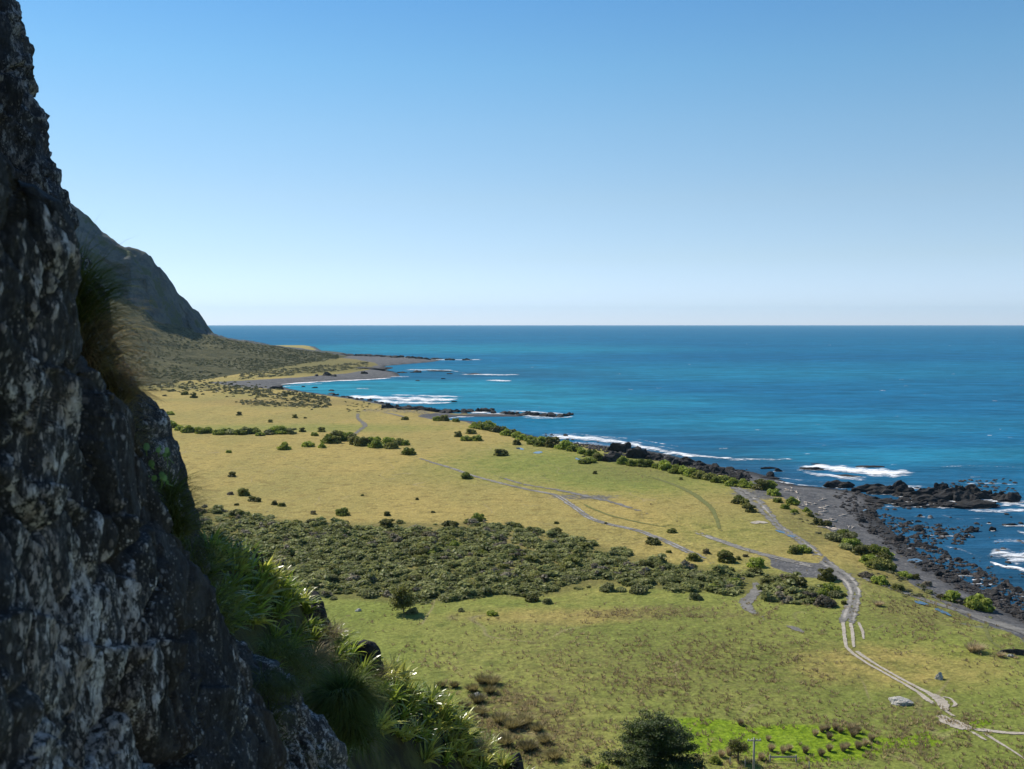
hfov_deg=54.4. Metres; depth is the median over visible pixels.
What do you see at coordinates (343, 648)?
strap leaved plant
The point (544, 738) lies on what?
tussock
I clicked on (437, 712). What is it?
strap leaved plant
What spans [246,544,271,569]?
strap leaved plant
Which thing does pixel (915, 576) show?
shrub
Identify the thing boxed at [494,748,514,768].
strap leaved plant
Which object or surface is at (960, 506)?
rock
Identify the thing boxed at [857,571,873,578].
shrub
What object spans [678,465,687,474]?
shrub
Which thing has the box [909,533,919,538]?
rock
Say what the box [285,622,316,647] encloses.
strap leaved plant
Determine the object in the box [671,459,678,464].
rock
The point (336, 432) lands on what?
shrub
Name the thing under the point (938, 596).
shrub
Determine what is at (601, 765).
shrub
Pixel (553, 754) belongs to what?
tussock
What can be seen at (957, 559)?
rock
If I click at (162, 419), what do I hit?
cliff buttress
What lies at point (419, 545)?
shrub
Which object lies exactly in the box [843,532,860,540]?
shrub
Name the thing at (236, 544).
strap leaved plant
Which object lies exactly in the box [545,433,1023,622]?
shore stones
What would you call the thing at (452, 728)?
strap leaved plant
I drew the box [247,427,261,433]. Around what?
shrub
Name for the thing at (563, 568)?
shrub
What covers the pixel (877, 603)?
tussock
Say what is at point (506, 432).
shrub
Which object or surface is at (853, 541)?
shrub
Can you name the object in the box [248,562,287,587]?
strap leaved plant
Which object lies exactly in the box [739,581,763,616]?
gravel track
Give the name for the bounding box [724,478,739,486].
shrub
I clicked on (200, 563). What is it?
grass tussock
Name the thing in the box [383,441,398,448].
shrub
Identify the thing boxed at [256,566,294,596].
strap leaved plant
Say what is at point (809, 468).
rock
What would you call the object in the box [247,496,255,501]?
shrub
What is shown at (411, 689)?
strap leaved plant
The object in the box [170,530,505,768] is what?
cliff slope
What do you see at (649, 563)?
shrub
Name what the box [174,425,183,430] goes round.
shrub
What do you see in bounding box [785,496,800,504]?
shrub
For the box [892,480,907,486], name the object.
rock
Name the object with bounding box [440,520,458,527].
shrub
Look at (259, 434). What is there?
shrub
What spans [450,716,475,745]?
strap leaved plant
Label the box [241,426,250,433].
shrub
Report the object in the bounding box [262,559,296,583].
strap leaved plant
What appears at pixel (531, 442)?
shrub
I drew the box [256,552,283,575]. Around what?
strap leaved plant
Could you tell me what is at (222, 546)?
strap leaved plant
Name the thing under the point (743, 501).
shrub
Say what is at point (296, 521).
shrub
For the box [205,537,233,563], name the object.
strap leaved plant
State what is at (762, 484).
shrub
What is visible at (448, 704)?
strap leaved plant
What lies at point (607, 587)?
shrub
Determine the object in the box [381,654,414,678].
strap leaved plant
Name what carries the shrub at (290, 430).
on the ground
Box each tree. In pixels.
[388,583,415,612]
[594,708,710,768]
[727,736,750,760]
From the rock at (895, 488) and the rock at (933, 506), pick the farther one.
the rock at (895, 488)
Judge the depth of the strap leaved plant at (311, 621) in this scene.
14.92 m
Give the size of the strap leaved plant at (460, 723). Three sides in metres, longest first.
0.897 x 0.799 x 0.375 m
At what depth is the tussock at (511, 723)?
122.19 m
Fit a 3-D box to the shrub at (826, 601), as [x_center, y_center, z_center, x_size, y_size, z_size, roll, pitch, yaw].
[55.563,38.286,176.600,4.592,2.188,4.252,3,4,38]
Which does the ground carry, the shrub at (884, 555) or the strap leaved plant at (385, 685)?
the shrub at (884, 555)
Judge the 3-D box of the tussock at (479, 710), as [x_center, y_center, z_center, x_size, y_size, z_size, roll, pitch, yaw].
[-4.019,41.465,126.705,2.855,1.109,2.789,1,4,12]
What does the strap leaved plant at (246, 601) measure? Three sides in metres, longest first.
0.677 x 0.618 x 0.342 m
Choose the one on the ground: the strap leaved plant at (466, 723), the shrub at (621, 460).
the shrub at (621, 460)
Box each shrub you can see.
[170,420,179,427]
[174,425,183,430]
[180,425,193,432]
[189,393,197,397]
[194,427,205,433]
[204,426,213,433]
[208,529,225,539]
[212,429,224,434]
[225,429,233,434]
[227,471,235,476]
[229,509,246,518]
[230,532,246,537]
[233,429,247,434]
[237,488,249,495]
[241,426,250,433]
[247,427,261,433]
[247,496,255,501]
[255,432,265,435]
[262,551,271,556]
[263,429,273,434]
[268,425,279,433]
[268,539,280,543]
[276,425,287,433]
[276,442,291,449]
[286,428,296,433]
[286,519,302,526]
[301,441,315,446]
[304,518,314,522]
[311,527,322,531]
[317,427,325,431]
[317,443,326,447]
[317,560,329,564]
[320,434,332,443]
[321,573,338,581]
[329,430,345,440]
[329,563,345,570]
[330,435,341,443]
[332,523,351,530]
[335,507,349,515]
[339,435,347,440]
[343,561,361,566]
[348,436,360,444]
[354,436,368,445]
[359,535,372,539]
[359,560,369,564]
[361,588,379,597]
[367,438,383,447]
[368,436,381,444]
[378,518,394,528]
[380,548,392,552]
[381,437,394,443]
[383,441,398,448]
[384,511,390,515]
[392,438,403,444]
[396,548,409,554]
[400,440,410,445]
[400,447,416,454]
[406,532,420,535]
[406,607,418,613]
[408,574,421,579]
[410,548,428,555]
[411,554,428,558]
[414,543,429,547]
[420,536,438,542]
[421,531,438,536]
[432,416,440,420]
[438,535,455,540]
[440,414,449,420]
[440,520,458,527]
[445,585,456,590]
[446,540,460,545]
[449,528,462,535]
[453,431,461,436]
[459,537,473,542]
[460,435,472,440]
[460,472,473,478]
[465,429,476,433]
[466,580,480,586]
[468,422,477,428]
[471,513,485,520]
[472,435,482,440]
[475,422,492,429]
[485,420,496,426]
[486,610,497,615]
[489,425,502,432]
[493,449,508,455]
[493,540,506,545]
[497,563,509,568]
[499,429,511,435]
[511,431,520,437]
[512,439,521,444]
[514,548,525,555]
[515,434,525,439]
[521,555,539,563]
[523,435,536,440]
[524,565,539,571]
[525,594,539,602]
[526,439,538,444]
[528,572,542,578]
[533,440,542,446]
[536,436,548,442]
[541,598,552,603]
[543,436,559,447]
[550,527,564,535]
[553,439,572,449]
[556,565,568,571]
[561,556,580,566]
[561,574,580,581]
[566,444,580,451]
[576,542,591,549]
[577,447,586,453]
[577,458,589,463]
[579,755,590,765]
[583,449,596,455]
[585,457,596,462]
[590,563,607,568]
[593,453,602,460]
[596,762,609,768]
[599,582,615,591]
[607,549,621,556]
[610,559,623,563]
[616,455,628,464]
[616,586,626,591]
[621,561,636,566]
[625,459,636,465]
[629,583,648,594]
[635,459,651,466]
[637,560,654,567]
[642,569,654,576]
[645,537,660,545]
[651,462,658,468]
[656,575,673,582]
[658,459,672,469]
[666,528,676,532]
[667,464,679,473]
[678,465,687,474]
[682,467,696,476]
[686,552,702,561]
[688,592,702,600]
[689,470,706,478]
[689,571,702,579]
[701,472,716,479]
[702,548,710,553]
[709,755,721,764]
[710,476,721,482]
[716,550,736,563]
[717,475,732,483]
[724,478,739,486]
[726,577,743,582]
[730,497,741,503]
[736,478,748,487]
[739,498,749,504]
[741,502,749,508]
[744,481,756,487]
[745,504,756,512]
[745,557,764,567]
[747,567,763,573]
[751,478,768,490]
[760,577,774,583]
[766,480,777,488]
[767,488,781,495]
[772,498,782,502]
[779,504,789,508]
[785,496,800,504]
[786,576,807,588]
[787,544,799,553]
[797,544,811,552]
[803,591,817,596]
[806,511,813,516]
[813,518,822,525]
[813,594,837,607]
[816,588,829,595]
[817,567,837,581]
[820,582,840,591]
[823,520,831,525]
[824,531,843,541]
[827,590,842,597]
[836,529,850,537]
[838,542,852,549]
[841,538,860,548]
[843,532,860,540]
[849,545,872,555]
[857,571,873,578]
[859,553,876,563]
[864,558,884,569]
[869,544,890,554]
[870,575,888,584]
[875,551,892,559]
[876,557,896,570]
[882,547,894,558]
[889,584,904,590]
[897,570,912,578]
[912,574,919,579]
[922,581,931,585]
[925,589,933,593]
[936,594,945,598]
[941,589,960,603]
[955,598,965,604]
[964,593,995,611]
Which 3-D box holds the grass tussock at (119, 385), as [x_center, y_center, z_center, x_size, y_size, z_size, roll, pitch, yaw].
[-1.982,-0.086,4.949,0.539,0.509,0.739,2,4,30]
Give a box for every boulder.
[303,590,332,648]
[351,639,383,673]
[508,752,523,768]
[888,696,913,705]
[934,672,942,679]
[999,649,1023,654]
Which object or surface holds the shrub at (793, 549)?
on the ground
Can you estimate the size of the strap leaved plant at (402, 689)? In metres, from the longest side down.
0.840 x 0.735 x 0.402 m
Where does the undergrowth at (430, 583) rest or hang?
on the ground
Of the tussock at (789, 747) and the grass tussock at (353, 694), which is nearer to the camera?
the grass tussock at (353, 694)
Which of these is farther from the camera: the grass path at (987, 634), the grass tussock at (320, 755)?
the grass path at (987, 634)
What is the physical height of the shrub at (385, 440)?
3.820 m
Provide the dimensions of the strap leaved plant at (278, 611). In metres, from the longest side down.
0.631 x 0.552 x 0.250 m
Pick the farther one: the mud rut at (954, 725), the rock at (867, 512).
the rock at (867, 512)
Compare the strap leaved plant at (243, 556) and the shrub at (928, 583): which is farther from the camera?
the shrub at (928, 583)
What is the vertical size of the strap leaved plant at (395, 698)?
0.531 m
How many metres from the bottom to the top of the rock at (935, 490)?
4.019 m
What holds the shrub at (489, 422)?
on the ground
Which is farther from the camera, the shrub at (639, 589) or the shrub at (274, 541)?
the shrub at (274, 541)
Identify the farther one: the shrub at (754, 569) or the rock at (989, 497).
the rock at (989, 497)
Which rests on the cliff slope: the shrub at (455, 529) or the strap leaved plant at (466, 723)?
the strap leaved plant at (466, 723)
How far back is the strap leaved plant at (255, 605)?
12.62 m
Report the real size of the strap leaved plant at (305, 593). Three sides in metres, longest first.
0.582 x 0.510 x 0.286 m
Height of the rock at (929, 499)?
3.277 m
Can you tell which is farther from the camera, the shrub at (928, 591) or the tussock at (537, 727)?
the shrub at (928, 591)
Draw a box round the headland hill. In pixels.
[70,202,347,385]
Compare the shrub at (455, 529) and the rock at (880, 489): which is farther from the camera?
the rock at (880, 489)
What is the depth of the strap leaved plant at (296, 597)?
14.43 m
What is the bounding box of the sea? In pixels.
[207,325,1023,609]
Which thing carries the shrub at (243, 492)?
on the ground
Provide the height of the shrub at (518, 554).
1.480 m
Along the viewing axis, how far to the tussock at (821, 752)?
115.10 m
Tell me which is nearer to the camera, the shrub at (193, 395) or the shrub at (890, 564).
the shrub at (890, 564)
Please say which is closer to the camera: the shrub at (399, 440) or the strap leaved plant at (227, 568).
the strap leaved plant at (227, 568)
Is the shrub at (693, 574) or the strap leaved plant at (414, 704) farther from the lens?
the shrub at (693, 574)
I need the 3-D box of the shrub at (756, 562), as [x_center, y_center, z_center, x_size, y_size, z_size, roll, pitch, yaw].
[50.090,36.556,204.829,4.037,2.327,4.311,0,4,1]
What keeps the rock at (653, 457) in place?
on the ground
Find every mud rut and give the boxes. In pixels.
[750,521,767,523]
[841,622,934,702]
[849,623,854,646]
[855,651,939,698]
[857,622,864,638]
[928,693,949,709]
[937,714,970,730]
[942,696,956,706]
[971,727,1023,733]
[971,731,986,739]
[983,733,1023,758]
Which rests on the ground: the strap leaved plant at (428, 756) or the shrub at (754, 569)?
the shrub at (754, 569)
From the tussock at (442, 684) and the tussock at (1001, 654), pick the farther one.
the tussock at (1001, 654)
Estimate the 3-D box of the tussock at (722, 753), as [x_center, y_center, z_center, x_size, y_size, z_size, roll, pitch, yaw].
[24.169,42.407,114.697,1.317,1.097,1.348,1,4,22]
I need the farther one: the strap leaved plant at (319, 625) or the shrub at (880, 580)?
the shrub at (880, 580)
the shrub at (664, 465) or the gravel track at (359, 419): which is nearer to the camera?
the shrub at (664, 465)
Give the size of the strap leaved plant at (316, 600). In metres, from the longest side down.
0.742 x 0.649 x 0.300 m
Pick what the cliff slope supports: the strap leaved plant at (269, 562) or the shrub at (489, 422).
the strap leaved plant at (269, 562)
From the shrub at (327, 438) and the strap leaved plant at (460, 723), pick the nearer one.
the strap leaved plant at (460, 723)
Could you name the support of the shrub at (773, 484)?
on the ground
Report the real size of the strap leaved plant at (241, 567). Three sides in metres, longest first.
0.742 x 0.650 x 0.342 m
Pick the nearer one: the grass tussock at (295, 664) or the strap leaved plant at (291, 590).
the grass tussock at (295, 664)
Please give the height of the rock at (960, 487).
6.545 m
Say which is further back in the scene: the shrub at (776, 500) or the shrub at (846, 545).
the shrub at (776, 500)
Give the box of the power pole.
[747,738,760,768]
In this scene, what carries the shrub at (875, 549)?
on the ground
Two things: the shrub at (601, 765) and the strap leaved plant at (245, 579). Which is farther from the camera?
the shrub at (601, 765)
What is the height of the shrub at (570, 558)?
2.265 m
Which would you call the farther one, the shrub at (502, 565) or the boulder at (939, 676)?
the shrub at (502, 565)
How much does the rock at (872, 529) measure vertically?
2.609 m
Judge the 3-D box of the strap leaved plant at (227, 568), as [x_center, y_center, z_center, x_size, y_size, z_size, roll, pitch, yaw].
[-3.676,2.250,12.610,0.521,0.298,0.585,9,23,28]
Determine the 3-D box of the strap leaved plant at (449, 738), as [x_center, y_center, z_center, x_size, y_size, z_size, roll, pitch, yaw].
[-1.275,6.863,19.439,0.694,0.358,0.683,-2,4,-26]
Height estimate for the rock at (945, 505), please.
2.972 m
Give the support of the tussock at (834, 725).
on the ground
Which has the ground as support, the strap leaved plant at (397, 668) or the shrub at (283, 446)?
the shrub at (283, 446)
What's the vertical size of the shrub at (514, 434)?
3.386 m
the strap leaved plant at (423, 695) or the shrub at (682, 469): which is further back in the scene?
the shrub at (682, 469)
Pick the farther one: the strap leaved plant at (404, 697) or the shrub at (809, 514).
the shrub at (809, 514)
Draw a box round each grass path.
[584,504,664,526]
[653,477,722,530]
[983,616,1018,657]
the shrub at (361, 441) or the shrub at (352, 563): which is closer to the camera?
the shrub at (352, 563)
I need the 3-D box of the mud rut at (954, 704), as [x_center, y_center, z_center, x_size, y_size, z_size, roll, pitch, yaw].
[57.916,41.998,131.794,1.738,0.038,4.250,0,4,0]
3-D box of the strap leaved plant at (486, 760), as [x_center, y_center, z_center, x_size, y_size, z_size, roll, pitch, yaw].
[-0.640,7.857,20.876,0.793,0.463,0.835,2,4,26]
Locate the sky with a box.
[16,0,1023,324]
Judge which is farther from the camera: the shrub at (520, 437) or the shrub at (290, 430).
the shrub at (290, 430)
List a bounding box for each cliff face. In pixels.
[0,0,135,384]
[0,11,107,368]
[0,152,286,768]
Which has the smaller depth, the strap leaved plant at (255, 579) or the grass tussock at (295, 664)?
the grass tussock at (295, 664)
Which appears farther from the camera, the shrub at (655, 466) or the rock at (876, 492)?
the shrub at (655, 466)
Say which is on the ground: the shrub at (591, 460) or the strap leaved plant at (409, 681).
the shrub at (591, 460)
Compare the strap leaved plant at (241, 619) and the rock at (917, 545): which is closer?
the strap leaved plant at (241, 619)
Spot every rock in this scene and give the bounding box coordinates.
[270,386,283,388]
[357,367,392,370]
[381,404,394,408]
[396,407,414,409]
[428,370,450,371]
[430,408,440,411]
[440,409,451,412]
[480,408,494,411]
[547,412,556,416]
[602,451,622,461]
[607,442,631,452]
[625,446,650,457]
[646,455,663,460]
[660,456,674,460]
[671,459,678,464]
[679,457,694,462]
[680,460,692,465]
[693,461,707,466]
[703,467,730,473]
[715,470,728,475]
[726,466,734,470]
[738,475,748,479]
[766,471,774,476]
[799,467,823,469]
[823,480,854,487]
[838,474,861,476]
[851,483,885,491]
[855,465,884,467]
[862,510,877,515]
[864,499,891,504]
[867,527,876,532]
[873,487,890,494]
[874,490,882,494]
[879,498,906,503]
[882,489,894,494]
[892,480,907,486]
[892,485,904,492]
[892,492,902,496]
[892,503,921,506]
[896,534,904,540]
[897,487,914,491]
[898,497,911,501]
[902,490,931,496]
[903,493,934,497]
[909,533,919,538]
[911,495,938,503]
[911,543,937,548]
[915,525,923,531]
[920,504,942,507]
[926,487,940,493]
[932,491,954,501]
[934,483,948,489]
[934,570,944,576]
[935,502,953,507]
[938,488,961,492]
[939,532,948,536]
[949,504,975,508]
[953,490,978,500]
[954,557,962,561]
[955,485,966,490]
[959,499,997,508]
[960,526,979,532]
[961,570,970,575]
[964,484,980,491]
[971,491,988,498]
[981,489,992,494]
[984,495,993,499]
[986,589,998,596]
[990,493,1003,496]
[997,492,1020,502]
[1002,523,1018,525]
[1003,595,1011,599]
[1009,609,1020,614]
[1011,586,1022,592]
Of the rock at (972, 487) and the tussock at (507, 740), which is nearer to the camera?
the tussock at (507, 740)
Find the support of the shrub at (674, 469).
on the ground
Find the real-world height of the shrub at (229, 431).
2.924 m
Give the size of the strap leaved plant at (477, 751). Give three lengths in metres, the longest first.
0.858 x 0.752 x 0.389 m
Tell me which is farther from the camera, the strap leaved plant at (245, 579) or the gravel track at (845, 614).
the gravel track at (845, 614)
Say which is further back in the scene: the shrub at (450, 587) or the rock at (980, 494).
the rock at (980, 494)
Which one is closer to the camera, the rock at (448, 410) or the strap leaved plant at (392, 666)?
the strap leaved plant at (392, 666)
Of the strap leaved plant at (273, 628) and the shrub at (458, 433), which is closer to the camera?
the strap leaved plant at (273, 628)
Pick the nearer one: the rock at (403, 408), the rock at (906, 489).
the rock at (906, 489)
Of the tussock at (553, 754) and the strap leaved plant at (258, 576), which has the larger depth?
the tussock at (553, 754)
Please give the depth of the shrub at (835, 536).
232.22 m
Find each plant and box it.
[143,443,173,487]
[200,522,232,550]
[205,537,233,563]
[206,529,241,547]
[207,534,239,554]
[207,553,236,581]
[208,552,230,583]
[209,570,254,596]
[215,569,246,611]
[216,586,250,612]
[217,579,259,618]
[219,541,256,562]
[221,537,248,559]
[221,552,242,572]
[222,564,261,595]
[224,602,253,628]
[226,551,264,573]
[227,597,264,632]
[231,545,252,563]
[231,567,251,591]
[232,532,268,569]
[232,539,258,563]
[234,555,260,573]
[237,588,256,612]
[241,580,267,603]
[241,590,277,625]
[242,596,260,615]
[244,565,277,586]
[244,584,272,602]
[245,576,278,599]
[245,576,282,606]
[245,592,270,616]
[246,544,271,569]
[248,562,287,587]
[250,569,265,585]
[250,603,279,628]
[251,547,263,564]
[253,543,293,572]
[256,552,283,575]
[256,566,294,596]
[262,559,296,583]
[268,602,294,617]
[268,621,294,639]
[270,569,288,589]
[271,598,296,620]
[273,581,294,610]
[273,585,301,610]
[275,564,305,597]
[282,634,306,651]
[285,573,311,597]
[285,583,311,603]
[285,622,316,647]
[291,617,313,635]
[299,584,314,602]
[301,588,324,607]
[301,602,325,615]
[302,612,329,632]
[304,614,328,630]
[307,623,333,643]
[327,641,355,663]
[329,619,349,634]
[330,637,359,662]
[332,617,358,646]
[344,636,368,656]
[352,662,376,681]
[355,649,385,669]
[371,664,393,685]
[373,708,397,728]
[376,701,409,732]
[376,712,406,736]
[377,681,397,696]
[379,675,401,697]
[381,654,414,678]
[383,656,403,684]
[386,672,411,712]
[390,702,417,725]
[390,710,428,741]
[393,685,425,721]
[394,679,413,698]
[394,716,422,742]
[395,658,423,685]
[398,688,416,703]
[402,682,432,696]
[404,678,429,702]
[407,690,427,706]
[407,690,433,711]
[410,715,437,736]
[412,717,435,748]
[415,680,449,708]
[416,685,428,702]
[418,703,451,724]
[418,733,450,765]
[419,679,451,710]
[422,727,438,742]
[424,726,450,765]
[427,711,454,733]
[434,703,453,722]
[434,705,464,732]
[438,693,455,714]
[438,694,456,709]
[440,691,464,714]
[440,715,464,740]
[440,725,463,751]
[440,746,455,767]
[441,734,461,760]
[444,693,468,722]
[448,711,469,734]
[449,714,482,731]
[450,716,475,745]
[452,737,478,768]
[454,729,469,748]
[456,705,479,725]
[458,748,481,768]
[463,717,486,748]
[463,733,488,766]
[467,754,486,768]
[474,744,487,758]
[476,730,501,759]
[477,729,506,757]
[477,745,500,768]
[480,753,495,766]
[493,747,519,768]
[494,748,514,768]
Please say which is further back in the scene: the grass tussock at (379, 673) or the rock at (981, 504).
the rock at (981, 504)
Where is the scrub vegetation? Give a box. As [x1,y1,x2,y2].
[114,298,936,598]
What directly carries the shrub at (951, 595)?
on the ground
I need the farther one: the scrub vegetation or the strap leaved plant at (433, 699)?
the scrub vegetation
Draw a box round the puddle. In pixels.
[935,608,951,615]
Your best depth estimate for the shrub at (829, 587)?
185.26 m
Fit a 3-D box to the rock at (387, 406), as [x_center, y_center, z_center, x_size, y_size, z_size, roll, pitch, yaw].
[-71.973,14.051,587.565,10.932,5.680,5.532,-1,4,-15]
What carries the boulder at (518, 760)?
on the cliff slope
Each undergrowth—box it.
[199,504,823,605]
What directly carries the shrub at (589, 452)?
on the ground
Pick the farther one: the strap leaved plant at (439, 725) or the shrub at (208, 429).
the shrub at (208, 429)
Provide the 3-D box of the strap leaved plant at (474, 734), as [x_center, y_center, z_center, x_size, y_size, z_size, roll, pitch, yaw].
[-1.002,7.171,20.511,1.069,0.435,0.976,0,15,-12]
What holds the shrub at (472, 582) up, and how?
on the ground
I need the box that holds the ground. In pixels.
[138,345,1023,768]
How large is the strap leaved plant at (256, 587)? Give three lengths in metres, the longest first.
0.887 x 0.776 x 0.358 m
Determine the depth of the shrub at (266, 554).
210.76 m
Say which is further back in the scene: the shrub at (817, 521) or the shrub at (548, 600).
the shrub at (817, 521)
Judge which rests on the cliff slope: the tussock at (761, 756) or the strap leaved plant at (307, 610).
the strap leaved plant at (307, 610)
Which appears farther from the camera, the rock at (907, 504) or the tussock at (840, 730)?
the rock at (907, 504)
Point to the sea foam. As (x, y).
(841, 469)
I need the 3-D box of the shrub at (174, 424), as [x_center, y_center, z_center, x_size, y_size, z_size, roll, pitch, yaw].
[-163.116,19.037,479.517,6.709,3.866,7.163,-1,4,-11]
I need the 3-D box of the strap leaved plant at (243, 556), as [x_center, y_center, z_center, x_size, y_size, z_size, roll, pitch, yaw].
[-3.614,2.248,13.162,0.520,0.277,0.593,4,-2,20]
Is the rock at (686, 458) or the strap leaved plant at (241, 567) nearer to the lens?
the strap leaved plant at (241, 567)
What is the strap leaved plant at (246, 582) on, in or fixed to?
on the cliff slope
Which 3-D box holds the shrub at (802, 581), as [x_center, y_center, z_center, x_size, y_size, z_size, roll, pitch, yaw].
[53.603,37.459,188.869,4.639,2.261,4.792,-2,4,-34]
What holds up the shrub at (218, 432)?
on the ground
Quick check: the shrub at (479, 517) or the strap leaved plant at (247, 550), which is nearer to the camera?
the strap leaved plant at (247, 550)
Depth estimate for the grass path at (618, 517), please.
257.32 m
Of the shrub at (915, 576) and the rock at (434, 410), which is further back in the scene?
the rock at (434, 410)
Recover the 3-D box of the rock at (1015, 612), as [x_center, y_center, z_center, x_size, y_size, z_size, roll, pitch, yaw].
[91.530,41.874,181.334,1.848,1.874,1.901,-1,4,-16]
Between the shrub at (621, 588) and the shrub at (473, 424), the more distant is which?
the shrub at (473, 424)
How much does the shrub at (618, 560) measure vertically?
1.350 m
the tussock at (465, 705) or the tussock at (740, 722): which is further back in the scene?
the tussock at (465, 705)
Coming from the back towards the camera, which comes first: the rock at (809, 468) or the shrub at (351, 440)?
the shrub at (351, 440)
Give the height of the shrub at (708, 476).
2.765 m
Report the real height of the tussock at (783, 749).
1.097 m
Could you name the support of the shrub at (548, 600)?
on the ground
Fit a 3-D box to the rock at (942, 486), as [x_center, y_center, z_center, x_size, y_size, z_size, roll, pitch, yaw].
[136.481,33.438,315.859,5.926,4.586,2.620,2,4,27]
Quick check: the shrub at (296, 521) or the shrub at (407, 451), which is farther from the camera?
the shrub at (407, 451)
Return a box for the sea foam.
[244,333,1023,588]
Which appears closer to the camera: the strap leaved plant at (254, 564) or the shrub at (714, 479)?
the strap leaved plant at (254, 564)
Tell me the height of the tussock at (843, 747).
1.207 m
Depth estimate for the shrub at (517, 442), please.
408.70 m
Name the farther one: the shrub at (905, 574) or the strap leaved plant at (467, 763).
the shrub at (905, 574)
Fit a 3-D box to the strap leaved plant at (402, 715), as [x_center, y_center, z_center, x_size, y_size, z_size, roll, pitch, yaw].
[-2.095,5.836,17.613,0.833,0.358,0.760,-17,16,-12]
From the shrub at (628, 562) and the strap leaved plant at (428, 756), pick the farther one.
the shrub at (628, 562)
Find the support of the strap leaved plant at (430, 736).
on the cliff slope
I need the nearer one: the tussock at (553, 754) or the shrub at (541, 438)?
the tussock at (553, 754)
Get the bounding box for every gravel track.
[356,414,366,434]
[419,458,713,562]
[500,477,647,513]
[696,532,814,566]
[731,486,822,557]
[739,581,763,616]
[787,625,803,632]
[819,561,861,623]
[850,573,1023,634]
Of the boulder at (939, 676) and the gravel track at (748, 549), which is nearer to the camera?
the boulder at (939, 676)
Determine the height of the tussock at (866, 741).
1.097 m
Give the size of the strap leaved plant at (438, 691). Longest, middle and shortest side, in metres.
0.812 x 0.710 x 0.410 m
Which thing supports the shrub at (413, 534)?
on the ground
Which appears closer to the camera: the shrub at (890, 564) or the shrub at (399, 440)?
the shrub at (890, 564)
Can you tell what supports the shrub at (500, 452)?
on the ground
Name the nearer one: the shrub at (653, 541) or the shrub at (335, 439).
the shrub at (653, 541)
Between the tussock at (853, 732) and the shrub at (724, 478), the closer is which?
the tussock at (853, 732)
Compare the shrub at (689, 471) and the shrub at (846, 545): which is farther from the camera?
the shrub at (689, 471)
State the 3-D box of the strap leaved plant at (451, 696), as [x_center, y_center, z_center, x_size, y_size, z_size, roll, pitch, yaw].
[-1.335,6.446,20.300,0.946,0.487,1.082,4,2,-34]
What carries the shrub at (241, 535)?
on the ground
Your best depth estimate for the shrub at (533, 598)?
179.55 m
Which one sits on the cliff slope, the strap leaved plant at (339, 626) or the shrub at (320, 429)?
the strap leaved plant at (339, 626)
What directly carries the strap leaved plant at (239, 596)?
on the cliff slope
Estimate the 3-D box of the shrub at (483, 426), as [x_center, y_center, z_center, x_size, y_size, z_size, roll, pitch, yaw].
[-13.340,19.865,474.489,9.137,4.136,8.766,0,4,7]
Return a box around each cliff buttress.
[116,373,210,573]
[229,633,348,768]
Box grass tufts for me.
[333,470,1023,768]
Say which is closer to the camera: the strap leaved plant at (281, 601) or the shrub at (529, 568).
the strap leaved plant at (281, 601)
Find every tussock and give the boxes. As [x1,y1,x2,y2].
[75,214,154,324]
[78,269,171,386]
[92,331,182,411]
[119,378,164,456]
[147,458,227,540]
[171,519,253,636]
[243,620,341,698]
[248,643,305,759]
[261,661,312,706]
[297,634,345,673]
[301,650,399,732]
[301,735,337,768]
[309,680,393,767]
[310,605,360,649]
[360,656,396,686]
[436,679,447,687]
[446,680,459,687]
[455,700,472,709]
[458,725,505,762]
[463,683,481,691]
[466,713,481,721]
[469,690,487,703]
[471,672,493,683]
[471,705,488,715]
[481,673,502,685]
[481,683,497,693]
[488,710,509,723]
[492,732,516,746]
[502,716,526,730]
[512,712,537,725]
[515,738,538,752]
[528,720,544,731]
[535,731,553,743]
[541,747,563,759]
[718,747,726,757]
[724,745,730,755]
[737,718,743,724]
[757,752,765,760]
[767,742,775,751]
[779,744,787,753]
[787,743,793,750]
[801,744,810,753]
[811,727,820,736]
[817,723,826,732]
[817,747,826,756]
[824,723,831,730]
[825,743,832,751]
[826,731,832,738]
[831,721,839,730]
[837,725,843,733]
[839,740,847,751]
[846,723,853,730]
[849,727,857,737]
[853,723,861,732]
[853,739,864,749]
[861,738,870,746]
[866,731,878,741]
[874,600,883,605]
[963,640,988,652]
[995,652,1007,657]
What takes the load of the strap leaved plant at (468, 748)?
on the cliff slope
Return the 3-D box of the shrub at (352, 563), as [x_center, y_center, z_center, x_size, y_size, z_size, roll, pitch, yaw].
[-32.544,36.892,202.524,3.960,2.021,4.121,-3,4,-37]
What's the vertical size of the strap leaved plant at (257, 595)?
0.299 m
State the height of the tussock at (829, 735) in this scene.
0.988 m
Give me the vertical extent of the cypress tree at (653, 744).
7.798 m
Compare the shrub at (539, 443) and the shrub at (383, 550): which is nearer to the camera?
the shrub at (383, 550)
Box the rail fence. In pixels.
[769,755,796,761]
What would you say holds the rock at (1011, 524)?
in the sea
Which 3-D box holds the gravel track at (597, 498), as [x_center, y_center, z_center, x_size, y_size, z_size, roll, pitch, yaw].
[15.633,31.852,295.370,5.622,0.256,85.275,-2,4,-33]
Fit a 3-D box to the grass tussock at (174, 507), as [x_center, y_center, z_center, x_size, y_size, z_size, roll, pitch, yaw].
[-2.046,0.698,6.064,0.607,0.601,0.682,0,4,0]
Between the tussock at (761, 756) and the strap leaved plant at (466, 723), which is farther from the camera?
the tussock at (761, 756)
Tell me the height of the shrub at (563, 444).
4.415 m
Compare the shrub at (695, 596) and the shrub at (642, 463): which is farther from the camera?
the shrub at (642, 463)

